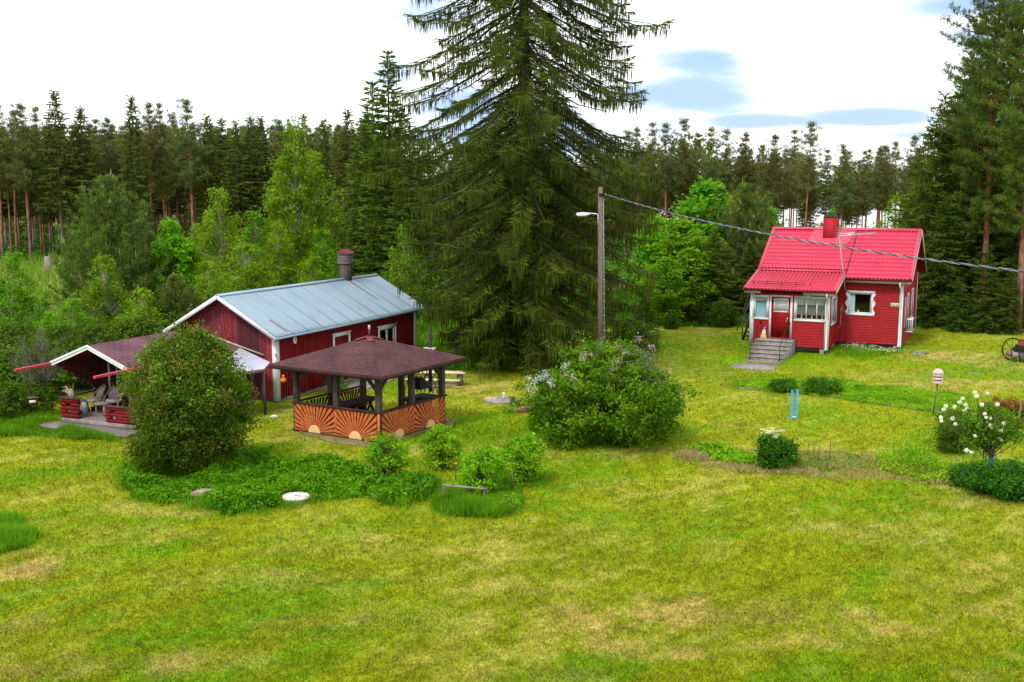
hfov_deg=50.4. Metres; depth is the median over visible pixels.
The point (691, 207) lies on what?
bright maple
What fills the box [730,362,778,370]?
concrete slab
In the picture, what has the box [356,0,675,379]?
great spruce
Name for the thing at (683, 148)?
forest pine
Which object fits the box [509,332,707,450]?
lilac bush
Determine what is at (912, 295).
window
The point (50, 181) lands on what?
forest spruce
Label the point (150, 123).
forest pine
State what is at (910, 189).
young pine
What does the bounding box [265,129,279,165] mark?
forest pine
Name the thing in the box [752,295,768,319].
window
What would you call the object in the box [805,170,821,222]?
forest pine
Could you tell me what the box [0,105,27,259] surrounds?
forest pine
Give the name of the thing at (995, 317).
wild shrub
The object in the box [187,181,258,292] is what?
slim birch
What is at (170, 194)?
forest pine
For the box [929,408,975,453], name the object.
dark shrub
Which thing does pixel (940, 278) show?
dense spruce
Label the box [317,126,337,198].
forest pine
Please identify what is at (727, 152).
forest pine
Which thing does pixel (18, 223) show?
forest pine
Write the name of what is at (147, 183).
forest pine
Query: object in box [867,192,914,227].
slim birch
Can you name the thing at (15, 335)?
wild shrub
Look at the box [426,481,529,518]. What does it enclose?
grass tuft
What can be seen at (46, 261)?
tree stump
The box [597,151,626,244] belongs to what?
forest pine
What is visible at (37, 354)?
rowan
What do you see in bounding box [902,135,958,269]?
young pine
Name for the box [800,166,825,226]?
forest pine
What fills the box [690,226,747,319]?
dense spruce
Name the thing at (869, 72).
sky
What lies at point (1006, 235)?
dense spruce
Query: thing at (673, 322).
wild shrub
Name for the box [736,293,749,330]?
leaning pole
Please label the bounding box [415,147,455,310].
tall spruce
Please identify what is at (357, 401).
picnic table
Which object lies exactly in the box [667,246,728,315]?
bright maple
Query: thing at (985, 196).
tall pine
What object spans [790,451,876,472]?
flower bed weeds
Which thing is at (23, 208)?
forest spruce
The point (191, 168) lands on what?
forest pine
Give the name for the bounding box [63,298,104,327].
wild shrub
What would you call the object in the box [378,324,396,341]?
window
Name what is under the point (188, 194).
forest pine
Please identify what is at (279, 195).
tall birch
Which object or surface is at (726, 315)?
wild shrub
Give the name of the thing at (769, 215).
bushy pine
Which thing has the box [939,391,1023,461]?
snowball bush
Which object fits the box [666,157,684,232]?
forest pine
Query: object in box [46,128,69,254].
forest pine
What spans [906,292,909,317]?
window
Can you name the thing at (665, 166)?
forest pine
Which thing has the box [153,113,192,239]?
forest pine
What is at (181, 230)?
forest pine
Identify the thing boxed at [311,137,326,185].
forest pine
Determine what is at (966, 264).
power cable
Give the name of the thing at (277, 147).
forest pine
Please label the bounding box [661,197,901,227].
lake water
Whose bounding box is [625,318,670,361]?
pale flower shrub
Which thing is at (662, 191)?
forest pine
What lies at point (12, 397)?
wild shrub
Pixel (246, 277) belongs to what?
slim birch
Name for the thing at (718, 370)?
ground
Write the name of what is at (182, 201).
forest pine
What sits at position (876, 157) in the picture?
forest pine
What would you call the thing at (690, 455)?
dead grass
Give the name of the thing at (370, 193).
tall spruce
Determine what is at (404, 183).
tall spruce
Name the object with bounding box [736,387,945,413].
stone edging
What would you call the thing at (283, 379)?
hanging lantern
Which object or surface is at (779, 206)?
forest pine
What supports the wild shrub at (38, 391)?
on the ground at (718, 370)
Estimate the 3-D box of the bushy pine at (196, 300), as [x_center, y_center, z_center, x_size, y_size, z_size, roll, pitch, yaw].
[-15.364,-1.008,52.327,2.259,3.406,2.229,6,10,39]
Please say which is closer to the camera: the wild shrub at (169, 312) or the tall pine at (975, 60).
the wild shrub at (169, 312)
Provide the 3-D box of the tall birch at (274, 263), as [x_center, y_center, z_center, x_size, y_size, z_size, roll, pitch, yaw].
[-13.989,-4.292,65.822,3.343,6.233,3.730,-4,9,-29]
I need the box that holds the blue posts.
[790,390,797,419]
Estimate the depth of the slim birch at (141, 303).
49.19 m
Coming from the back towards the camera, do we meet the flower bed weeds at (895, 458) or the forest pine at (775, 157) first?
the forest pine at (775, 157)
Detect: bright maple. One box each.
[31,311,60,341]
[143,215,206,309]
[168,244,214,301]
[618,214,674,311]
[633,215,718,313]
[635,254,695,320]
[662,175,734,293]
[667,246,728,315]
[682,221,740,308]
[705,193,750,238]
[766,207,783,231]
[816,207,844,227]
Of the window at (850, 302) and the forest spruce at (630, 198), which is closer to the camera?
the window at (850, 302)
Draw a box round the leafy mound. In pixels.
[194,444,287,483]
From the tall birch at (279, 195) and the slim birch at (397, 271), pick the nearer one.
the slim birch at (397, 271)
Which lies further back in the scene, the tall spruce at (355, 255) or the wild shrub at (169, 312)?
the tall spruce at (355, 255)
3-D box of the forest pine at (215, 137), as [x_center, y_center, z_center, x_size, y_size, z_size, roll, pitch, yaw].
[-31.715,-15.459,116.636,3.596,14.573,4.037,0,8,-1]
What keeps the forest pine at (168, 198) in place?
on the ground at (718, 370)
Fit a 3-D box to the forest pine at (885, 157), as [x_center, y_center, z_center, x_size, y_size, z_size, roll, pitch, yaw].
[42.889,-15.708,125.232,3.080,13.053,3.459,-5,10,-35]
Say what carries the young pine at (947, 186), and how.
on the ground at (718, 370)
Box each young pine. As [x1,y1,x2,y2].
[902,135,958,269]
[902,175,921,215]
[909,167,929,227]
[916,98,1000,269]
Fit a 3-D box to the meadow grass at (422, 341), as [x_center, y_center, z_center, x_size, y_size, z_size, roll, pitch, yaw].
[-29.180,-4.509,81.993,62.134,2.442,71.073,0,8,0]
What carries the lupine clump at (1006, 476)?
on the ground at (718, 370)
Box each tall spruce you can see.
[332,120,385,271]
[333,81,398,277]
[344,214,367,275]
[351,49,435,312]
[379,121,446,324]
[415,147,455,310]
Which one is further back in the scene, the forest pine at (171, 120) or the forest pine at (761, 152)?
the forest pine at (761, 152)
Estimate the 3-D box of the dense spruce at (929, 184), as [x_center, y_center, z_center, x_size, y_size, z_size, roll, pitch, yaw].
[25.958,-7.675,65.526,7.753,14.654,7.919,0,8,0]
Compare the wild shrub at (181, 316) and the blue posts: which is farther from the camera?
the wild shrub at (181, 316)
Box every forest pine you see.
[0,101,55,262]
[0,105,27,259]
[0,109,30,257]
[0,125,23,253]
[9,127,20,250]
[11,131,44,246]
[23,105,56,254]
[31,126,42,253]
[31,128,37,246]
[40,125,51,252]
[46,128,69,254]
[50,129,60,251]
[56,124,93,214]
[61,129,68,237]
[81,122,95,215]
[84,118,114,204]
[91,134,120,243]
[92,116,128,258]
[107,125,116,153]
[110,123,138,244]
[128,102,170,232]
[129,125,143,192]
[139,127,159,229]
[144,100,179,239]
[147,122,186,218]
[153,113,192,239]
[157,97,222,239]
[161,135,176,218]
[170,125,182,233]
[173,146,189,241]
[178,150,188,239]
[179,126,201,223]
[205,130,228,247]
[219,131,248,185]
[234,127,260,209]
[235,124,246,240]
[263,118,288,183]
[263,125,275,156]
[263,145,278,220]
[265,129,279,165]
[268,132,290,207]
[307,126,325,199]
[310,126,322,149]
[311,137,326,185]
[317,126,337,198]
[326,124,349,240]
[433,153,455,235]
[437,148,452,247]
[577,147,599,219]
[580,163,597,246]
[594,152,607,206]
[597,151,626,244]
[606,128,643,261]
[622,125,653,256]
[634,155,664,260]
[635,121,664,204]
[646,122,688,222]
[656,148,668,217]
[657,169,679,219]
[661,116,705,218]
[666,145,679,218]
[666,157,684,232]
[674,150,691,205]
[676,166,702,210]
[682,134,712,199]
[691,125,733,212]
[714,127,746,200]
[714,165,736,201]
[728,154,760,201]
[730,131,761,191]
[752,152,766,195]
[754,133,791,207]
[755,147,768,206]
[757,151,786,210]
[775,148,798,223]
[779,129,807,226]
[781,153,806,226]
[785,121,832,226]
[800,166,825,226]
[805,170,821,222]
[812,149,840,216]
[823,142,860,227]
[823,165,842,214]
[833,149,859,220]
[836,164,855,227]
[848,159,869,227]
[849,149,875,227]
[859,148,876,227]
[864,144,902,227]
[866,149,886,226]
[868,145,893,227]
[871,148,896,227]
[883,139,909,217]
[892,133,923,197]
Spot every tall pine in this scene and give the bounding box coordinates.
[926,0,1023,323]
[950,15,1010,167]
[971,0,1023,331]
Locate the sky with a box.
[0,0,1023,192]
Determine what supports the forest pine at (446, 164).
on the ground at (718, 370)
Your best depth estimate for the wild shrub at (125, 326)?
45.74 m
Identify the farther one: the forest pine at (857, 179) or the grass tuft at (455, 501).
the forest pine at (857, 179)
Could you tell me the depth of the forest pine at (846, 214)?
116.72 m
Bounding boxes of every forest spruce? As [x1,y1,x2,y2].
[1,124,18,252]
[1,130,23,252]
[1,191,13,217]
[16,130,46,250]
[18,196,34,248]
[32,89,83,261]
[32,138,66,259]
[54,105,114,245]
[115,93,159,253]
[115,134,147,249]
[142,130,173,243]
[158,126,186,219]
[183,113,231,249]
[198,126,222,212]
[208,118,239,250]
[218,118,260,242]
[233,116,269,220]
[243,115,277,254]
[290,113,317,217]
[292,125,317,251]
[311,119,342,253]
[323,129,347,255]
[325,109,365,224]
[346,116,383,218]
[441,160,458,226]
[457,177,476,221]
[612,155,636,262]
[734,148,744,197]
[739,149,760,198]
[796,162,819,226]
[832,150,848,226]
[840,160,861,227]
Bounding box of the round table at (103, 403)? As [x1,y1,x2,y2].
[94,401,109,417]
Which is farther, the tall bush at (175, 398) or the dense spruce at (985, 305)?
the dense spruce at (985, 305)
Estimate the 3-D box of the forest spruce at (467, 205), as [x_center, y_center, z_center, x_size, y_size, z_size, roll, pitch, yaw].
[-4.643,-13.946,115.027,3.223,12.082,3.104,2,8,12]
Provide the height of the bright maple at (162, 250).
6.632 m
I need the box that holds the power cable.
[604,194,1023,272]
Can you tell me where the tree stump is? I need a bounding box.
[44,256,51,275]
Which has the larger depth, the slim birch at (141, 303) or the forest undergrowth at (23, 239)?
the forest undergrowth at (23, 239)
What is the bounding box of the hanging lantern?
[280,374,286,381]
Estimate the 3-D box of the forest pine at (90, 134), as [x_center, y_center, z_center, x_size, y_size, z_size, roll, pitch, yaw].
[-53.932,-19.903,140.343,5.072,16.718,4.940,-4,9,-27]
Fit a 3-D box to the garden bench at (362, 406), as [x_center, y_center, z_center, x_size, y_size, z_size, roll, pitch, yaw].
[-5.756,2.526,37.177,0.320,0.460,2.400,5,9,31]
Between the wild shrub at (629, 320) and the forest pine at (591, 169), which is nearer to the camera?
the wild shrub at (629, 320)
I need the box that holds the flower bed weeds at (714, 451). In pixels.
[685,440,758,465]
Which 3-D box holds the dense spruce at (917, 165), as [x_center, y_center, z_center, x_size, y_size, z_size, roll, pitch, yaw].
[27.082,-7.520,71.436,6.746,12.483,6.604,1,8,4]
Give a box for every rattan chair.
[87,385,105,414]
[102,385,123,414]
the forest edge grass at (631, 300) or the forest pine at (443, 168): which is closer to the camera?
the forest edge grass at (631, 300)
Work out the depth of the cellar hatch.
38.73 m
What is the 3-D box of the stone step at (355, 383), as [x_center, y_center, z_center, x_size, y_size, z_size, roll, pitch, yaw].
[-5.880,1.716,44.525,1.406,0.060,3.200,3,9,23]
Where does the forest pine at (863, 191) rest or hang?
on the ground at (718, 370)
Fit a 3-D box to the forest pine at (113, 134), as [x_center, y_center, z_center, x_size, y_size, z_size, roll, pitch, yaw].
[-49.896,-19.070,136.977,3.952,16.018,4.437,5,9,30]
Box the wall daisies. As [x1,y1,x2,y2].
[842,341,897,351]
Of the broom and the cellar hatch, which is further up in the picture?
the broom
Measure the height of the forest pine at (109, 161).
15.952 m
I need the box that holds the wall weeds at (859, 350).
[832,343,901,359]
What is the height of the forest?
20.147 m
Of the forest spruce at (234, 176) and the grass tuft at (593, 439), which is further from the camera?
the forest spruce at (234, 176)
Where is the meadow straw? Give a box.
[0,251,253,320]
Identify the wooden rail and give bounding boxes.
[442,484,486,497]
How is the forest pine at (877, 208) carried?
on the ground at (718, 370)
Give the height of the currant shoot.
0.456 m
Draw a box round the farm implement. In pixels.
[996,338,1023,362]
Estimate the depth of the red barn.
42.81 m
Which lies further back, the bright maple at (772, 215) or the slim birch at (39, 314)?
the bright maple at (772, 215)
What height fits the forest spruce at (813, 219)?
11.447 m
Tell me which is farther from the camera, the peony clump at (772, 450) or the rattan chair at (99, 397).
the rattan chair at (99, 397)
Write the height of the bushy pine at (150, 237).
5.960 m
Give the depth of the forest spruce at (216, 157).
127.39 m
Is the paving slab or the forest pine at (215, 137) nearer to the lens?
the paving slab
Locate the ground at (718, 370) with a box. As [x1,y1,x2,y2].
[0,202,1023,681]
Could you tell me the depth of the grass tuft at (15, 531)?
24.48 m
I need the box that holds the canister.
[80,398,88,413]
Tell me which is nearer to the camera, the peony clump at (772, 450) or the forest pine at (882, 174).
the peony clump at (772, 450)
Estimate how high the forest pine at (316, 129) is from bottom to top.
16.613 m
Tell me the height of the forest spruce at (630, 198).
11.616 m
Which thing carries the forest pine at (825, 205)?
on the ground at (718, 370)
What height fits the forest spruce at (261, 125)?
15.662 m
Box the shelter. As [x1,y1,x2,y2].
[14,331,199,438]
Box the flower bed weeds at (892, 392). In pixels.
[729,376,977,412]
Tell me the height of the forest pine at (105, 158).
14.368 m
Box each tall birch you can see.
[188,223,219,281]
[244,115,351,284]
[254,219,305,288]
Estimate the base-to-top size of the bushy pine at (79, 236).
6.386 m
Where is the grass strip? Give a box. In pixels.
[0,409,119,441]
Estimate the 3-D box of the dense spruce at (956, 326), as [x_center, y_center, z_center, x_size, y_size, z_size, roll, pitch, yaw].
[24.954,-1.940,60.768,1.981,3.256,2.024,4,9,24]
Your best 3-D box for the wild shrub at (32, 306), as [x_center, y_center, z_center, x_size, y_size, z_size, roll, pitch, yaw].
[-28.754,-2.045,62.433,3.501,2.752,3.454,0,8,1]
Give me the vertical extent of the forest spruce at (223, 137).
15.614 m
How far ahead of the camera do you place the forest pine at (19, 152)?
108.02 m
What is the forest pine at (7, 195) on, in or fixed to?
on the ground at (718, 370)
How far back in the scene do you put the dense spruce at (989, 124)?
70.28 m
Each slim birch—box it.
[0,247,65,346]
[20,298,58,328]
[48,294,102,348]
[61,250,136,333]
[112,284,171,333]
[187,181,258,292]
[190,257,236,302]
[214,206,294,284]
[214,239,283,294]
[296,252,337,283]
[300,226,339,280]
[380,217,442,338]
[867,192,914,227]
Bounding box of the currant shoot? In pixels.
[500,493,520,506]
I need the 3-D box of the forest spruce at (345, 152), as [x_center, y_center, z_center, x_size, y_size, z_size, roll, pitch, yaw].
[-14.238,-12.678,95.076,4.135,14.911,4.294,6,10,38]
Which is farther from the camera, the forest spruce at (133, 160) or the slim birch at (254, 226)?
the forest spruce at (133, 160)
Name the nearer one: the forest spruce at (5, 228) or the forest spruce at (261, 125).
the forest spruce at (261, 125)
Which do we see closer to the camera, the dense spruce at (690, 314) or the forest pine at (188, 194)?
the dense spruce at (690, 314)
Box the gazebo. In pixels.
[269,325,466,441]
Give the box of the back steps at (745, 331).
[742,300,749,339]
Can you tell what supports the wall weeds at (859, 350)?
on the ground at (718, 370)
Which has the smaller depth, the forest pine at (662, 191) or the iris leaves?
the iris leaves
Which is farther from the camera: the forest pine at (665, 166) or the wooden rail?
the forest pine at (665, 166)
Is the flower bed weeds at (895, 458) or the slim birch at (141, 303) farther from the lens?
the slim birch at (141, 303)
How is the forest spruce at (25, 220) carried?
on the ground at (718, 370)
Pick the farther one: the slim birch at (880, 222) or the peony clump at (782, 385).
the slim birch at (880, 222)
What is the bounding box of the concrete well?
[282,492,309,503]
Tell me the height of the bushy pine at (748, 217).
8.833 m
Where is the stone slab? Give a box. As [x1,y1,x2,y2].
[190,488,214,495]
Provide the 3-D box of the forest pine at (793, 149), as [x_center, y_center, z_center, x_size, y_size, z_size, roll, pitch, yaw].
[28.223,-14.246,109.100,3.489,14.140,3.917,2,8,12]
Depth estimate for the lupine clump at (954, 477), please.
29.00 m
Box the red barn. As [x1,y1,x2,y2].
[163,249,425,401]
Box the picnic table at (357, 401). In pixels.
[330,395,382,426]
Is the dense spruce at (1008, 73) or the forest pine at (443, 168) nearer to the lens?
the dense spruce at (1008, 73)
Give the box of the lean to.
[203,334,279,414]
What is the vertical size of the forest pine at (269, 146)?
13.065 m
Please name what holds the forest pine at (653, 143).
on the ground at (718, 370)
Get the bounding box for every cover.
[114,452,441,516]
[484,392,515,403]
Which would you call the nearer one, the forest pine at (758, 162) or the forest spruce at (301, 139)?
the forest spruce at (301, 139)
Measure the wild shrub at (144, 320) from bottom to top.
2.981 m
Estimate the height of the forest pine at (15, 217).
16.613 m
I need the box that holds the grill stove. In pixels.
[398,376,437,422]
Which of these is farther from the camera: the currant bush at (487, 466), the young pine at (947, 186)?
the young pine at (947, 186)
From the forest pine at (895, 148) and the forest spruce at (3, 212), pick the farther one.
the forest spruce at (3, 212)
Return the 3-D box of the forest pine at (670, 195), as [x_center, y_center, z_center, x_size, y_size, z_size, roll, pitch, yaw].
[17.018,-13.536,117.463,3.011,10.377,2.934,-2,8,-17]
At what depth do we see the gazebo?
35.05 m
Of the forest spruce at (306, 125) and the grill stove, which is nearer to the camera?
the grill stove
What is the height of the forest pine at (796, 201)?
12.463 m
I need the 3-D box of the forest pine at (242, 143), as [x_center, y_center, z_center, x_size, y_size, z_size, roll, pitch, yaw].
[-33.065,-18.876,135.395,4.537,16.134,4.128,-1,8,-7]
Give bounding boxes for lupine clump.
[941,458,999,490]
[949,453,1023,503]
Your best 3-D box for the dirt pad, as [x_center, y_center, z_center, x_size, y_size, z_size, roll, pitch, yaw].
[-4.792,2.934,36.192,4.861,0.150,4.808,4,9,25]
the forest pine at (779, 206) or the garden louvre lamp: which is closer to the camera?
the garden louvre lamp
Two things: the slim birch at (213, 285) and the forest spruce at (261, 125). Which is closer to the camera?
the slim birch at (213, 285)
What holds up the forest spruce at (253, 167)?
on the ground at (718, 370)
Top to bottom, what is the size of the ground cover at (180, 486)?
0.602 m
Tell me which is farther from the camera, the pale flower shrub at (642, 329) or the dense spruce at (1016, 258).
the dense spruce at (1016, 258)
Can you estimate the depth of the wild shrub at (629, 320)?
55.25 m
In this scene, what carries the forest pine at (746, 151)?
on the ground at (718, 370)
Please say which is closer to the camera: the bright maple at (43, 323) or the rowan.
the rowan
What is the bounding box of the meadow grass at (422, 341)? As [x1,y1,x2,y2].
[0,251,513,371]
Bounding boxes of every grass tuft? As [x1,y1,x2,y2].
[0,507,48,554]
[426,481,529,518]
[497,470,557,488]
[521,412,616,445]
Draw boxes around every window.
[107,361,126,388]
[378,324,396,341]
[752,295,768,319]
[794,296,829,322]
[831,295,836,325]
[845,290,875,315]
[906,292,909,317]
[910,287,913,316]
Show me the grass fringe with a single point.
(201, 501)
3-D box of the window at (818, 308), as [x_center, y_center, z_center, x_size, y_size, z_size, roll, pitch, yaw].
[14.678,-1.565,53.297,1.680,1.250,0.180,4,9,25]
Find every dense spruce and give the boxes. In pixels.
[633,283,664,338]
[679,279,700,322]
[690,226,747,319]
[693,299,706,324]
[717,205,754,309]
[726,243,761,315]
[888,90,992,321]
[888,133,938,301]
[902,76,991,311]
[916,194,978,328]
[925,132,1018,322]
[941,278,974,333]
[945,93,1023,311]
[961,155,1023,328]
[961,249,1014,334]
[970,67,1023,259]
[983,31,1023,171]
[987,268,1023,335]
[995,245,1023,333]
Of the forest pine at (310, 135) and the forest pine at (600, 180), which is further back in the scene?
the forest pine at (600, 180)
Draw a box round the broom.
[760,328,766,337]
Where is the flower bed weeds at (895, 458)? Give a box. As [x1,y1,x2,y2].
[865,446,977,482]
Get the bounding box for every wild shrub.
[0,288,44,319]
[0,316,40,363]
[0,336,78,399]
[0,344,54,401]
[0,379,41,421]
[7,375,60,413]
[23,322,87,385]
[60,314,126,389]
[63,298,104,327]
[91,316,145,340]
[111,307,176,339]
[138,304,187,326]
[170,307,194,322]
[611,317,643,344]
[660,311,680,328]
[704,298,739,327]
[982,308,1010,329]
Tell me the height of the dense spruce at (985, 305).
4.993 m
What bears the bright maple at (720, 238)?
on the ground at (718, 370)
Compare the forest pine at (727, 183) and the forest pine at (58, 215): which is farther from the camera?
the forest pine at (58, 215)
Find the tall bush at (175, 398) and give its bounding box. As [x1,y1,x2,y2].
[112,320,268,475]
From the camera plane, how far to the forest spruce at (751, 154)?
121.20 m
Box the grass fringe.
[107,439,452,517]
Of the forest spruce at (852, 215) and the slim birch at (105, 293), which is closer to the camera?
the slim birch at (105, 293)
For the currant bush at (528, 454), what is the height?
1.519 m
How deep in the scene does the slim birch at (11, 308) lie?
49.90 m
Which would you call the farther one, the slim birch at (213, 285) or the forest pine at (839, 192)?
the forest pine at (839, 192)
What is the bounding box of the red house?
[743,212,926,362]
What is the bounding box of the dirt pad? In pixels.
[292,411,455,447]
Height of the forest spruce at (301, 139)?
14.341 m
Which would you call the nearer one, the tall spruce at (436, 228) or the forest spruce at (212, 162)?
the tall spruce at (436, 228)
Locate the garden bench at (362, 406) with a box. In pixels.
[318,403,368,426]
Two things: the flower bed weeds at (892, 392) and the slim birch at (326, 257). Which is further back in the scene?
the slim birch at (326, 257)
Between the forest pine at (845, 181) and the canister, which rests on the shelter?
the canister
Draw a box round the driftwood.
[62,383,74,397]
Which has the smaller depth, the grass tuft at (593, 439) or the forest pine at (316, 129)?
the grass tuft at (593, 439)
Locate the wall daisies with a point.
(870, 346)
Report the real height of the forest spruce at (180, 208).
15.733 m
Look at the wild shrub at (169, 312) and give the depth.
49.78 m
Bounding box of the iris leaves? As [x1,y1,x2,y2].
[896,443,939,465]
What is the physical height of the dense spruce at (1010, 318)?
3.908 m
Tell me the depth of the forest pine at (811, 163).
102.19 m
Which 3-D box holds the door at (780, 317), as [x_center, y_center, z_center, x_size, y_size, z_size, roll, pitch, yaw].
[13.327,-1.173,53.974,1.130,2.210,0.120,4,9,25]
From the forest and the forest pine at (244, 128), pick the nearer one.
the forest pine at (244, 128)
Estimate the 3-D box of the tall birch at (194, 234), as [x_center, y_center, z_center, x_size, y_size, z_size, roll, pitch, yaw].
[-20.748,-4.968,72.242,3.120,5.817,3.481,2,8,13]
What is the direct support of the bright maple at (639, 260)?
on the ground at (718, 370)
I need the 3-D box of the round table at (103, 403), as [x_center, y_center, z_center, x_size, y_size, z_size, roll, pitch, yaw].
[-13.747,2.307,36.534,0.520,0.471,0.520,3,9,24]
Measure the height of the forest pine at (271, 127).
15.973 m
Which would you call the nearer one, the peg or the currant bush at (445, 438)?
the peg
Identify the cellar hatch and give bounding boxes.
[504,405,541,412]
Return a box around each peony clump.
[749,427,802,471]
[768,375,798,393]
[801,376,847,396]
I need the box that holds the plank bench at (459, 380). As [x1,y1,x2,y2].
[405,370,465,385]
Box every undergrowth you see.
[0,228,442,259]
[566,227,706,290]
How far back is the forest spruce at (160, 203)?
128.78 m
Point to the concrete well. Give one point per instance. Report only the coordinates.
(299, 496)
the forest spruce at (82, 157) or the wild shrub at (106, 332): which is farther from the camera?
the forest spruce at (82, 157)
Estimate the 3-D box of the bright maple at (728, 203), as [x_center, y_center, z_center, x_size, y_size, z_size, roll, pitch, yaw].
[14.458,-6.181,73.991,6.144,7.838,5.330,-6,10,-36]
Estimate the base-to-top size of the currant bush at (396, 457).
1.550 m
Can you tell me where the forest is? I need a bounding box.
[3,118,779,240]
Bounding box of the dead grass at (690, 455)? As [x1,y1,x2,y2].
[671,441,956,484]
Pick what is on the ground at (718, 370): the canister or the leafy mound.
the leafy mound
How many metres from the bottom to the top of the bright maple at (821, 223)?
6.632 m
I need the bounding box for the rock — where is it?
[911,351,926,353]
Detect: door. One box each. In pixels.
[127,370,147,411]
[332,330,351,378]
[768,295,792,338]
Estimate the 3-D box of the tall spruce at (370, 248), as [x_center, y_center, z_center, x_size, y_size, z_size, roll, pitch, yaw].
[-6.945,-8.417,61.539,5.403,15.700,5.688,0,8,0]
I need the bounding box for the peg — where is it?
[511,470,512,490]
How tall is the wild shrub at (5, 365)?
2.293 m
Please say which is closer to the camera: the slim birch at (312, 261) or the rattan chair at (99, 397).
the rattan chair at (99, 397)
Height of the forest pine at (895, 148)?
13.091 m
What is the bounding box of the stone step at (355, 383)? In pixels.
[341,378,396,389]
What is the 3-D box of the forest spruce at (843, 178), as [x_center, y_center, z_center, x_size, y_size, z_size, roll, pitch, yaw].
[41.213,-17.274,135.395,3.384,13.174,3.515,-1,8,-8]
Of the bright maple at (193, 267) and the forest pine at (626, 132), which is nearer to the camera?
the bright maple at (193, 267)
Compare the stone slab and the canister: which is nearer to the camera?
the stone slab
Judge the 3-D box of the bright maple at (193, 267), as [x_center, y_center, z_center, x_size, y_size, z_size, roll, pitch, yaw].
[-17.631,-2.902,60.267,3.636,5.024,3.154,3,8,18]
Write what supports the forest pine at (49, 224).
on the ground at (718, 370)
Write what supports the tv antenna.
attached to the red house
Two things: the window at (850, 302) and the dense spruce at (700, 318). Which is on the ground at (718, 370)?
the dense spruce at (700, 318)
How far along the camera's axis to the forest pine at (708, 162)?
108.59 m
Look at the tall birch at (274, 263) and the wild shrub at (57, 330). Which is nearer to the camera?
the wild shrub at (57, 330)
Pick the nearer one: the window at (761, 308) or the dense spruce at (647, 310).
the window at (761, 308)
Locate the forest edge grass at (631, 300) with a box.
[551,288,1022,326]
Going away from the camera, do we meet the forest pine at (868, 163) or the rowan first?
the rowan
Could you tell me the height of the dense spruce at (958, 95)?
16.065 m
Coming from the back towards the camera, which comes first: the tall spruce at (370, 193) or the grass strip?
the tall spruce at (370, 193)
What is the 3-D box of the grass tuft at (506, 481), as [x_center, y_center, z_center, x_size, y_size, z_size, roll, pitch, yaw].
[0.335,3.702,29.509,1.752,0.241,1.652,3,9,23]
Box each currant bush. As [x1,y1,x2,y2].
[353,429,414,476]
[416,420,467,471]
[452,441,513,495]
[498,427,551,484]
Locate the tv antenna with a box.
[834,230,874,289]
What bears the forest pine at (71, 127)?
on the ground at (718, 370)
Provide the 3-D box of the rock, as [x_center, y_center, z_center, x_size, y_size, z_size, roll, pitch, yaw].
[19.816,0.548,52.912,0.789,0.160,0.644,-4,9,-29]
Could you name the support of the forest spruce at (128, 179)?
on the ground at (718, 370)
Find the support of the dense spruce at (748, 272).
on the ground at (718, 370)
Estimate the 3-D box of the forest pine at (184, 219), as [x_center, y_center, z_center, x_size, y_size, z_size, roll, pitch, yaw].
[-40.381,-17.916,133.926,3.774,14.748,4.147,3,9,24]
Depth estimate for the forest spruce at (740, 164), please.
133.15 m
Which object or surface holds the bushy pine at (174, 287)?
on the ground at (718, 370)
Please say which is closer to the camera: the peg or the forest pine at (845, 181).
the peg
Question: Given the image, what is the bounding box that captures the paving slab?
[445,382,464,385]
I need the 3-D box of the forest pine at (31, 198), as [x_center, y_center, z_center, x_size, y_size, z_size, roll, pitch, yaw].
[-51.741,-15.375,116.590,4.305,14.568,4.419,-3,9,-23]
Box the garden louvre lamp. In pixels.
[932,369,943,415]
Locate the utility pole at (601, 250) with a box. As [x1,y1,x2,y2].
[576,187,604,348]
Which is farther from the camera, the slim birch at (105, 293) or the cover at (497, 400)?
the slim birch at (105, 293)
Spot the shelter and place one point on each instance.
(96, 366)
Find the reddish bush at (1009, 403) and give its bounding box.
[975,395,1023,427]
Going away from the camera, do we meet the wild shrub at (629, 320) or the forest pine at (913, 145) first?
the wild shrub at (629, 320)
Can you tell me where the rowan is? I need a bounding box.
[3,325,68,390]
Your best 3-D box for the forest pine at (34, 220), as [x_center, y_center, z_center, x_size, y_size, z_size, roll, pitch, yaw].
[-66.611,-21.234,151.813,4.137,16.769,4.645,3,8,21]
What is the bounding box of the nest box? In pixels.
[27,396,37,404]
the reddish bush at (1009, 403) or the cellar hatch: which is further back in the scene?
the cellar hatch
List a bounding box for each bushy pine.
[46,222,125,322]
[49,168,172,320]
[132,228,174,311]
[148,272,206,325]
[182,288,202,313]
[698,178,782,310]
[752,200,788,268]
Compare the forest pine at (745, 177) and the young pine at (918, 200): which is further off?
the forest pine at (745, 177)
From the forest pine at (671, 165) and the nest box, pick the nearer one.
the nest box

